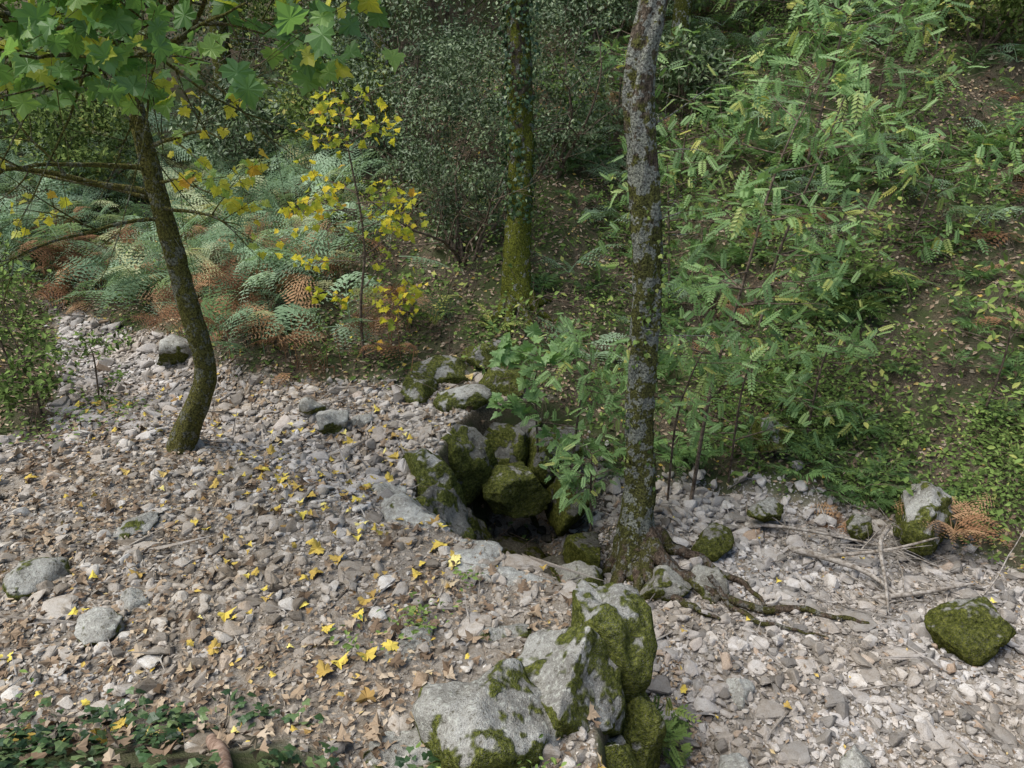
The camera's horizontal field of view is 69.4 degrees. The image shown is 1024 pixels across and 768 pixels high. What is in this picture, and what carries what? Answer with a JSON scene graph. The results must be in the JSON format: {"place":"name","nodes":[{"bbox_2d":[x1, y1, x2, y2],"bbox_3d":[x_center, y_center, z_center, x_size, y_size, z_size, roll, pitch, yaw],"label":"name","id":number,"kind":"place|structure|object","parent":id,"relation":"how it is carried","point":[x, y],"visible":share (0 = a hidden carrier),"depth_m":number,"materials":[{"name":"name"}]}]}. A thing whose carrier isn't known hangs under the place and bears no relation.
{"place":"outdoors","nodes":[
{"label":"outdoors","id":0,"kind":"place"},
{"bbox_2d":[0,291,451,511],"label":"upstream gravel","id":1,"kind":"structure","parent":0,"point":[378,467],"depth_m":7.44,"materials":[{"name":"gravel"}]},
{"bbox_2d":[0,0,1023,767],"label":"ground","id":2,"kind":"structure","parent":0,"point":[244,758],"depth_m":7.99,"materials":[{"name":"gravel"}]},
{"bbox_2d":[1,556,71,601],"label":"rock","id":3,"kind":"object","parent":2,"relation":"on","point":[24,578],"visible":0.64,"depth_m":4.71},
{"bbox_2d":[0,298,76,415],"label":"holly sapling","id":4,"kind":"object","parent":2,"relation":"on","point":[36,384],"visible":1,"depth_m":6.88,"materials":[{"name":"green plant"}]},
{"bbox_2d":[0,239,77,379],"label":"holly sapling","id":5,"kind":"object","parent":2,"relation":"on","point":[14,277],"visible":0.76,"depth_m":7.46,"materials":[{"name":"green plant"}]},
{"bbox_2d":[0,80,170,212],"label":"woodland shrub","id":6,"kind":"object","parent":2,"relation":"on","point":[63,153],"visible":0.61,"depth_m":12.53,"materials":[{"name":"green plant"}]},
{"bbox_2d":[63,14,113,177],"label":"woodland tree","id":7,"kind":"object","parent":2,"relation":"on","point":[88,126],"visible":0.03,"depth_m":14.00,"materials":[{"name":"green plant"}]},
{"bbox_2d":[40,326,138,402],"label":"holly sapling","id":8,"kind":"object","parent":2,"relation":"on","point":[93,343],"visible":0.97,"depth_m":7.33,"materials":[{"name":"green plant"}]},
{"bbox_2d":[74,607,124,646],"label":"rock","id":9,"kind":"object","parent":2,"relation":"on","point":[95,625],"visible":0.94,"depth_m":4.31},
{"bbox_2d":[110,511,158,539],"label":"rock","id":10,"kind":"object","parent":2,"relation":"on","point":[143,524],"visible":0.75,"depth_m":5.35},
{"bbox_2d":[120,587,149,613],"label":"rock","id":11,"kind":"object","parent":2,"relation":"on","point":[131,598],"visible":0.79,"depth_m":4.58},
{"bbox_2d":[156,334,191,366],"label":"rock","id":12,"kind":"object","parent":2,"relation":"on","point":[173,349],"visible":0.76,"depth_m":8.57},
{"bbox_2d":[61,0,323,109],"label":"woodland shrub","id":13,"kind":"object","parent":2,"relation":"on","point":[255,55],"visible":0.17,"depth_m":15.99,"materials":[{"name":"green plant"}]},
{"bbox_2d":[19,716,383,767],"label":"dry leaves","id":14,"kind":"object","parent":2,"relation":"on","point":[375,732],"visible":0.84,"depth_m":3.44,"materials":[{"name":"brown plant"}]},
{"bbox_2d":[0,0,405,454],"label":"sycamore tree","id":15,"kind":"object","parent":2,"relation":"on","point":[44,49],"visible":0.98,"depth_m":4.16,"materials":[{"name":"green plant"}]},
{"bbox_2d":[206,733,232,767],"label":"broken branch","id":16,"kind":"object","parent":2,"relation":"on","point":[214,742],"visible":0.8,"depth_m":3.23,"materials":[{"name":"brown wood"}]},
{"bbox_2d":[0,686,439,767],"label":"ivy patch","id":17,"kind":"object","parent":2,"relation":"on","point":[173,733],"visible":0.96,"depth_m":3.50,"materials":[{"name":"green plant"}]},
{"bbox_2d":[11,199,437,387],"bbox_3d":[-4.165,-1.153,9.553,7.808,2.041,2.943,14,26,30],"label":"dead bracken","id":18,"kind":"object","parent":2,"relation":"on","point":[222,268],"visible":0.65,"depth_m":8.61,"materials":[{"name":"plant"}]},
{"bbox_2d":[208,0,240,173],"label":"woodland tree","id":19,"kind":"object","parent":2,"relation":"on","point":[225,44],"visible":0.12,"depth_m":13.15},
{"bbox_2d":[0,3,462,357],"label":"bracken bank","id":20,"kind":"structure","parent":2,"relation":"on","point":[127,279],"depth_m":10.44,"materials":[{"name":"plant"}]},
{"bbox_2d":[166,58,313,188],"bbox_3d":[-4.588,-4.353,12.460,2.354,2.082,2.946,6,23,14],"label":"woodland shrub","id":21,"kind":"object","parent":2,"relation":"on","point":[259,140],"visible":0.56,"depth_m":12.06,"materials":[{"name":"green plant"}]},
{"bbox_2d":[0,393,580,767],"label":"ground herbs","id":22,"kind":"object","parent":2,"relation":"on","point":[411,610],"visible":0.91,"depth_m":4.42,"materials":[{"name":"green plant"}]},
{"bbox_2d":[176,0,423,97],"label":"woodland shrub","id":23,"kind":"object","parent":2,"relation":"on","point":[256,13],"visible":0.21,"depth_m":13.28,"materials":[{"name":"green plant"}]},
{"bbox_2d":[0,367,609,767],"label":"path gravel","id":24,"kind":"structure","parent":2,"relation":"on","point":[57,606],"depth_m":4.83,"materials":[{"name":"gravel"}]},
{"bbox_2d":[298,397,325,415],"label":"rock","id":25,"kind":"object","parent":2,"relation":"on","point":[308,406],"visible":0.84,"depth_m":7.29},
{"bbox_2d":[315,409,348,434],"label":"rock","id":26,"kind":"object","parent":2,"relation":"on","point":[330,421],"visible":0.97,"depth_m":7.03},
{"bbox_2d":[248,41,425,165],"bbox_3d":[-2.678,-4.446,11.860,3.057,1.876,2.273,-15,26,-33],"label":"woodland shrub","id":27,"kind":"object","parent":2,"relation":"on","point":[297,106],"visible":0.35,"depth_m":11.42,"materials":[{"name":"green plant"}]},
{"bbox_2d":[274,81,428,357],"bbox_3d":[-1.590,-1.566,7.520,1.520,2.952,1.508,0,22,0],"label":"maple sapling","id":28,"kind":"object","parent":2,"relation":"on","point":[320,108],"visible":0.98,"depth_m":7.25,"materials":[{"name":"yellow plant"}]},
{"bbox_2d":[373,2,394,112],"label":"woodland tree","id":29,"kind":"object","parent":2,"relation":"on","point":[380,42],"visible":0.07,"depth_m":12.63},
{"bbox_2d":[372,481,413,506],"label":"rock slab","id":30,"kind":"object","parent":2,"relation":"on","point":[381,487],"visible":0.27,"depth_m":6.13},
{"bbox_2d":[363,727,438,767],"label":"mossy boulder","id":31,"kind":"object","parent":2,"relation":"on","point":[410,738],"visible":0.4,"depth_m":3.55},
{"bbox_2d":[382,624,433,662],"bbox_3d":[-0.636,1.539,4.326,0.394,0.166,0.514,0,22,0],"label":"rock slab","id":32,"kind":"object","parent":2,"relation":"on","point":[414,642],"visible":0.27,"depth_m":4.28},
{"bbox_2d":[381,492,446,531],"bbox_3d":[-0.724,1.121,5.678,0.485,0.452,0.730,-18,28,-37],"label":"rock slab","id":33,"kind":"object","parent":2,"relation":"on","point":[405,507],"visible":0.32,"depth_m":5.60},
{"bbox_2d":[265,0,565,182],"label":"holly bush","id":34,"kind":"object","parent":2,"relation":"on","point":[417,51],"visible":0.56,"depth_m":10.11,"materials":[{"name":"green plant"}]},
{"bbox_2d":[400,371,437,402],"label":"mossy boulder","id":35,"kind":"object","parent":2,"relation":"on","point":[415,388],"visible":0.7,"depth_m":7.53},
{"bbox_2d":[401,448,468,520],"bbox_3d":[-0.705,1.026,6.639,0.579,1.046,0.906,-10,24,-24],"label":"rock slab","id":36,"kind":"object","parent":2,"relation":"on","point":[427,467],"visible":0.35,"depth_m":6.28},
{"bbox_2d":[411,355,468,383],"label":"mossy boulder","id":37,"kind":"object","parent":2,"relation":"on","point":[441,372],"visible":0.67,"depth_m":7.83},
{"bbox_2d":[416,482,474,539],"bbox_3d":[-0.598,1.447,6.107,0.591,1.214,0.937,-5,23,-13],"label":"rock slab","id":38,"kind":"object","parent":2,"relation":"on","point":[446,505],"visible":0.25,"depth_m":6.01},
{"bbox_2d":[395,0,504,31],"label":"woodland shrub","id":39,"kind":"object","parent":2,"relation":"on","point":[464,4],"visible":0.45,"depth_m":14.26,"materials":[{"name":"green plant"}]},
{"bbox_2d":[433,384,491,412],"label":"mossy boulder","id":40,"kind":"object","parent":2,"relation":"on","point":[476,396],"visible":0.69,"depth_m":7.30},
{"bbox_2d":[399,295,530,336],"bbox_3d":[-0.579,-0.749,8.434,1.594,0.332,1.139,0,22,0],"label":"male fern","id":41,"kind":"object","parent":2,"relation":"on","point":[418,314],"visible":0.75,"depth_m":8.40,"materials":[{"name":"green plant"}]},
{"bbox_2d":[332,9,598,289],"bbox_3d":[-0.816,-2.825,8.723,3.190,2.962,4.260,9,24,21],"label":"holly bush","id":42,"kind":"object","parent":2,"relation":"on","point":[420,161],"visible":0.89,"depth_m":8.70,"materials":[{"name":"green plant"}]},
{"bbox_2d":[440,424,497,505],"bbox_3d":[-0.481,0.712,7.146,0.722,0.792,0.702,-17,27,-35],"label":"mossy boulder","id":43,"kind":"object","parent":2,"relation":"on","point":[473,461],"visible":0.54,"depth_m":6.88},
{"bbox_2d":[435,539,502,572],"bbox_3d":[-0.291,1.286,5.187,0.414,0.364,0.698,-13,25,-28],"label":"rock slab","id":44,"kind":"object","parent":2,"relation":"on","point":[489,548],"visible":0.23,"depth_m":5.05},
{"bbox_2d":[467,507,495,541],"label":"rock slab","id":45,"kind":"object","parent":2,"relation":"on","point":[479,528],"visible":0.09,"depth_m":6.77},
{"bbox_2d":[411,658,563,767],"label":"mossy boulder","id":46,"kind":"object","parent":2,"relation":"on","point":[495,716],"visible":0.79,"depth_m":3.50,"materials":[{"name":"stone"}]},
{"bbox_2d":[461,338,519,369],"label":"mossy boulder","id":47,"kind":"object","parent":2,"relation":"on","point":[477,358],"visible":0.44,"depth_m":7.92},
{"bbox_2d":[0,272,994,743],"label":"fallen maple leaves","id":48,"kind":"object","parent":2,"relation":"on","point":[322,666],"visible":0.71,"depth_m":5.00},
{"bbox_2d":[479,367,525,396],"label":"mossy boulder","id":49,"kind":"object","parent":2,"relation":"on","point":[499,386],"visible":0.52,"depth_m":7.57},
{"bbox_2d":[479,623,530,640],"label":"rock slab","id":50,"kind":"object","parent":2,"relation":"on","point":[519,629],"visible":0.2,"depth_m":4.33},
{"bbox_2d":[0,0,1023,767],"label":"leaf litter","id":51,"kind":"object","parent":2,"relation":"on","point":[396,662],"visible":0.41,"depth_m":5.93,"materials":[{"name":"plant"}]},
{"bbox_2d":[0,0,1023,571],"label":"hillside undergrowth","id":52,"kind":"object","parent":2,"relation":"on","point":[970,480],"visible":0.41,"depth_m":8.27,"materials":[{"name":"green plant"}]},
{"bbox_2d":[483,418,541,466],"bbox_3d":[-0.200,0.595,7.610,1.023,0.738,0.702,0,22,0],"label":"mossy boulder","id":53,"kind":"object","parent":2,"relation":"on","point":[509,443],"visible":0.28,"depth_m":7.39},
{"bbox_2d":[2,0,1023,764],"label":"brushwood twigs","id":54,"kind":"object","parent":2,"relation":"on","point":[458,318],"visible":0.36,"depth_m":8.48,"materials":[{"name":"brown plant"}]},
{"bbox_2d":[475,0,558,334],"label":"ivy clad tree","id":55,"kind":"object","parent":2,"relation":"on","point":[520,121],"visible":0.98,"depth_m":8.06,"materials":[{"name":"green plant"}]},
{"bbox_2d":[482,461,551,517],"bbox_3d":[-0.010,0.983,7.124,0.659,0.506,0.523,-10,24,-23],"label":"mossy boulder","id":56,"kind":"object","parent":2,"relation":"on","point":[515,490],"visible":1,"depth_m":6.92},
{"bbox_2d":[480,566,554,591],"bbox_3d":[0.053,1.442,4.793,0.738,0.336,0.432,6,23,16],"label":"rock slab","id":57,"kind":"object","parent":2,"relation":"on","point":[511,574],"visible":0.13,"depth_m":4.85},
{"bbox_2d":[494,536,544,558],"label":"rock slab","id":58,"kind":"object","parent":2,"relation":"on","point":[532,549],"visible":0.29,"depth_m":6.99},
{"bbox_2d":[486,320,586,452],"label":"hazel sapling","id":59,"kind":"object","parent":2,"relation":"on","point":[504,354],"visible":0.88,"depth_m":6.84,"materials":[{"name":"green plant"}]},
{"bbox_2d":[459,0,637,178],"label":"holly bush","id":60,"kind":"object","parent":2,"relation":"on","point":[577,134],"visible":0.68,"depth_m":9.87,"materials":[{"name":"green plant"}]},
{"bbox_2d":[527,426,582,487],"bbox_3d":[0.422,0.725,7.507,0.600,0.621,0.639,0,22,0],"label":"mossy boulder","id":61,"kind":"object","parent":2,"relation":"on","point":[535,459],"visible":0.4,"depth_m":7.29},
{"bbox_2d":[485,490,632,580],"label":"pool stones","id":62,"kind":"object","parent":2,"relation":"on","point":[524,530],"visible":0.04,"depth_m":7.42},
{"bbox_2d":[516,625,625,736],"bbox_3d":[0.269,1.736,3.947,0.624,0.896,0.625,9,24,21],"label":"mossy boulder","id":63,"kind":"object","parent":2,"relation":"on","point":[572,672],"visible":0.56,"depth_m":3.84,"materials":[{"name":"stone"}]},
{"bbox_2d":[512,310,629,469],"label":"rowan sapling","id":64,"kind":"object","parent":2,"relation":"on","point":[598,395],"visible":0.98,"depth_m":6.38,"materials":[{"name":"green plant"}]},
{"bbox_2d":[552,560,603,585],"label":"rock slab","id":65,"kind":"object","parent":2,"relation":"on","point":[580,566],"visible":0.42,"depth_m":6.14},
{"bbox_2d":[560,531,600,567],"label":"rock slab","id":66,"kind":"object","parent":2,"relation":"on","point":[585,547],"visible":0.56,"depth_m":6.50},
{"bbox_2d":[539,424,623,531],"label":"rowan sapling","id":67,"kind":"object","parent":2,"relation":"on","point":[567,476],"visible":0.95,"depth_m":6.37,"materials":[{"name":"green plant"}]},
{"bbox_2d":[571,579,657,703],"bbox_3d":[0.573,1.579,4.260,0.508,0.874,0.496,6,23,13],"label":"mossy boulder","id":68,"kind":"object","parent":2,"relation":"on","point":[618,617],"visible":0.45,"depth_m":4.04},
{"bbox_2d":[535,0,709,61],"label":"woodland shrub","id":69,"kind":"object","parent":2,"relation":"on","point":[624,3],"visible":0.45,"depth_m":12.22,"materials":[{"name":"green plant"}]},
{"bbox_2d":[604,735,641,767],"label":"mossy boulder","id":70,"kind":"object","parent":2,"relation":"on","point":[618,752],"visible":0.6,"depth_m":3.71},
{"bbox_2d":[613,692,666,767],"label":"mossy boulder","id":71,"kind":"object","parent":2,"relation":"on","point":[644,732],"visible":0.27,"depth_m":4.04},
{"bbox_2d":[565,23,719,136],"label":"rowan sapling","id":72,"kind":"object","parent":2,"relation":"on","point":[609,57],"visible":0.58,"depth_m":10.68,"materials":[{"name":"green plant"}]},
{"bbox_2d":[577,135,750,311],"bbox_3d":[1.709,-1.704,8.366,1.692,2.015,1.712,13,25,29],"label":"rowan sapling","id":73,"kind":"object","parent":2,"relation":"on","point":[700,208],"visible":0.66,"depth_m":8.26,"materials":[{"name":"green plant"}]},
{"bbox_2d":[639,565,691,601],"bbox_3d":[1.241,1.669,6.078,0.469,0.306,0.308,0,22,0],"label":"rock slab","id":74,"kind":"object","parent":2,"relation":"on","point":[665,583],"visible":0.84,"depth_m":5.96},
{"bbox_2d":[653,694,701,767],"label":"elder sapling","id":75,"kind":"object","parent":2,"relation":"on","point":[674,725],"visible":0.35,"depth_m":4.54,"materials":[{"name":"green plant"}]},
{"bbox_2d":[667,0,692,86],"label":"woodland tree","id":76,"kind":"object","parent":2,"relation":"on","point":[682,11],"visible":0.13,"depth_m":11.21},
{"bbox_2d":[617,17,743,116],"bbox_3d":[2.571,-4.720,11.085,1.958,1.417,1.944,0,22,0],"label":"woodland shrub","id":77,"kind":"object","parent":2,"relation":"on","point":[709,52],"visible":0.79,"depth_m":10.76,"materials":[{"name":"green plant"}]},
{"bbox_2d":[623,283,767,501],"bbox_3d":[1.488,0.274,6.507,1.143,2.303,1.137,0,22,0],"label":"rowan sapling","id":78,"kind":"object","parent":2,"relation":"on","point":[666,400],"visible":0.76,"depth_m":6.15,"materials":[{"name":"green plant"}]},
{"bbox_2d":[623,64,774,193],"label":"rowan sapling","id":79,"kind":"object","parent":2,"relation":"on","point":[672,122],"visible":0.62,"depth_m":9.68,"materials":[{"name":"green plant"}]},
{"bbox_2d":[691,563,728,603],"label":"rock slab","id":80,"kind":"object","parent":2,"relation":"on","point":[701,572],"visible":0.7,"depth_m":6.04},
{"bbox_2d":[691,522,733,561],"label":"mossy boulder","id":81,"kind":"object","parent":2,"relation":"on","point":[714,542],"visible":0.88,"depth_m":6.41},
{"bbox_2d":[601,0,869,637],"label":"alder tree","id":82,"kind":"object","parent":2,"relation":"on","point":[643,544],"visible":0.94,"depth_m":5.65,"materials":[{"name":"grey plant"}]},
{"bbox_2d":[454,0,1023,532],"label":"bramble thicket","id":83,"kind":"object","parent":2,"relation":"on","point":[890,390],"visible":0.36,"depth_m":8.57,"materials":[{"name":"green plant"}]},
{"bbox_2d":[726,678,754,710],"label":"rock","id":84,"kind":"object","parent":2,"relation":"on","point":[739,690],"visible":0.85,"depth_m":5.02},
{"bbox_2d":[608,21,891,499],"bbox_3d":[2.124,-0.753,6.381,1.709,4.401,2.558,19,29,40],"label":"rowan sapling","id":85,"kind":"object","parent":2,"relation":"on","point":[747,193],"visible":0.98,"depth_m":6.13,"materials":[{"name":"green plant"}]},
{"bbox_2d":[668,306,835,482],"bbox_3d":[2.214,0.248,6.991,1.375,1.854,1.092,-5,23,-13],"label":"rowan sapling","id":86,"kind":"object","parent":2,"relation":"on","point":[744,356],"visible":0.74,"depth_m":7.13,"materials":[{"name":"green plant"}]},
{"bbox_2d":[501,0,1023,526],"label":"fern patch","id":87,"kind":"object","parent":2,"relation":"on","point":[901,282],"visible":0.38,"depth_m":8.36,"materials":[{"name":"green plant"}]},
{"bbox_2d":[747,496,783,521],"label":"rock","id":88,"kind":"object","parent":2,"relation":"on","point":[767,509],"visible":1,"depth_m":6.84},
{"bbox_2d":[711,0,819,19],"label":"rowan sapling","id":89,"kind":"object","parent":2,"relation":"on","point":[741,3],"visible":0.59,"depth_m":11.38,"materials":[{"name":"green plant"}]},
{"bbox_2d":[751,414,791,452],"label":"mossy boulder","id":90,"kind":"object","parent":2,"relation":"on","point":[772,437],"visible":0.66,"depth_m":7.35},
{"bbox_2d":[532,0,1023,367],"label":"bracken patch","id":91,"kind":"object","parent":2,"relation":"on","point":[607,173],"visible":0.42,"depth_m":9.55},
{"bbox_2d":[533,1,1023,359],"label":"dead bracken patch","id":92,"kind":"object","parent":2,"relation":"on","point":[980,237],"visible":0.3,"depth_m":8.42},
{"bbox_2d":[550,431,1023,767],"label":"stream gravel","id":93,"kind":"structure","parent":2,"relation":"on","point":[917,657],"depth_m":5.42,"materials":[{"name":"gravel"}]},
{"bbox_2d":[544,470,593,536],"bbox_3d":[0.555,1.148,7.144,0.470,0.570,0.628,0,22,0],"label":"rock slab","id":94,"kind":"object","parent":93,"relation":"on","point":[561,523],"visible":0.56,"depth_m":7.03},
{"bbox_2d":[714,753,751,767],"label":"rock","id":95,"kind":"object","parent":93,"relation":"on","point":[734,760],"visible":1,"depth_m":4.46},
{"bbox_2d":[840,744,870,767],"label":"rock","id":96,"kind":"object","parent":93,"relation":"on","point":[853,757],"visible":1,"depth_m":4.47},
{"bbox_2d":[667,27,943,385],"bbox_3d":[2.901,-1.582,7.452,2.292,3.605,2.109,-16,27,-35],"label":"rowan sapling","id":97,"kind":"object","parent":2,"relation":"on","point":[787,119],"visible":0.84,"depth_m":7.12,"materials":[{"name":"green plant"}]},
{"bbox_2d":[756,299,894,448],"bbox_3d":[2.985,-0.033,7.316,0.926,1.613,1.305,-20,30,-41],"label":"rowan sapling","id":98,"kind":"object","parent":2,"relation":"on","point":[849,351],"visible":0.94,"depth_m":7.17,"materials":[{"name":"green plant"}]},
{"bbox_2d":[806,502,869,537],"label":"dead bracken","id":99,"kind":"object","parent":2,"relation":"on","point":[833,513],"visible":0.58,"depth_m":7.00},
{"bbox_2d":[689,0,988,204],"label":"rowan sapling","id":100,"kind":"object","parent":2,"relation":"on","point":[832,19],"visible":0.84,"depth_m":8.55,"materials":[{"name":"green plant"}]},
{"bbox_2d":[846,513,872,540],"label":"rock","id":101,"kind":"object","parent":2,"relation":"on","point":[857,524],"visible":0.97,"depth_m":6.62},
{"bbox_2d":[807,262,916,329],"bbox_3d":[3.814,-1.014,8.179,1.164,0.575,1.390,13,25,28],"label":"male fern","id":102,"kind":"object","parent":2,"relation":"on","point":[878,274],"visible":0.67,"depth_m":8.09,"materials":[{"name":"green plant"}]},
{"bbox_2d":[733,487,1023,619],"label":"dead branches","id":103,"kind":"object","parent":2,"relation":"on","point":[880,551],"visible":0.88,"depth_m":6.30,"materials":[{"name":"wood"}]},
{"bbox_2d":[817,0,970,108],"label":"rowan sapling","id":104,"kind":"object","parent":2,"relation":"on","point":[928,31],"visible":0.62,"depth_m":9.37,"materials":[{"name":"green plant"}]},
{"bbox_2d":[827,117,1021,276],"bbox_3d":[4.596,-2.128,8.243,2.083,1.563,1.632,13,25,29],"label":"rowan sapling","id":105,"kind":"object","parent":2,"relation":"on","point":[911,166],"visible":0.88,"depth_m":8.16,"materials":[{"name":"green plant"}]},
{"bbox_2d":[893,481,957,555],"bbox_3d":[3.615,1.149,6.528,0.487,0.531,0.635,19,29,39],"label":"mossy boulder","id":106,"kind":"object","parent":2,"relation":"on","point":[930,501],"visible":0.91,"depth_m":6.40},
{"bbox_2d":[893,493,1015,548],"bbox_3d":[3.841,1.209,6.467,0.883,0.342,0.879,0,22,0],"label":"dead bracken","id":107,"kind":"object","parent":2,"relation":"on","point":[970,518],"visible":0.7,"depth_m":6.36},
{"bbox_2d":[913,0,1023,52],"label":"woodland shrub","id":108,"kind":"object","parent":2,"relation":"on","point":[1002,27],"visible":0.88,"depth_m":9.70,"materials":[{"name":"green plant"}]},
{"bbox_2d":[924,596,1016,666],"bbox_3d":[3.378,1.814,5.430,0.540,0.433,0.444,-5,23,-12],"label":"mossy boulder","id":109,"kind":"object","parent":2,"relation":"on","point":[977,631],"visible":0.99,"depth_m":5.33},
{"bbox_2d":[934,252,1023,418],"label":"sapling","id":110,"kind":"object","parent":2,"relation":"on","point":[982,345],"visible":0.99,"depth_m":6.83,"materials":[{"name":"green plant"}]},
{"bbox_2d":[984,111,1023,188],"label":"rowan sapling","id":111,"kind":"object","parent":2,"relation":"on","point":[1004,138],"visible":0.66,"depth_m":8.35,"materials":[{"name":"green plant"}]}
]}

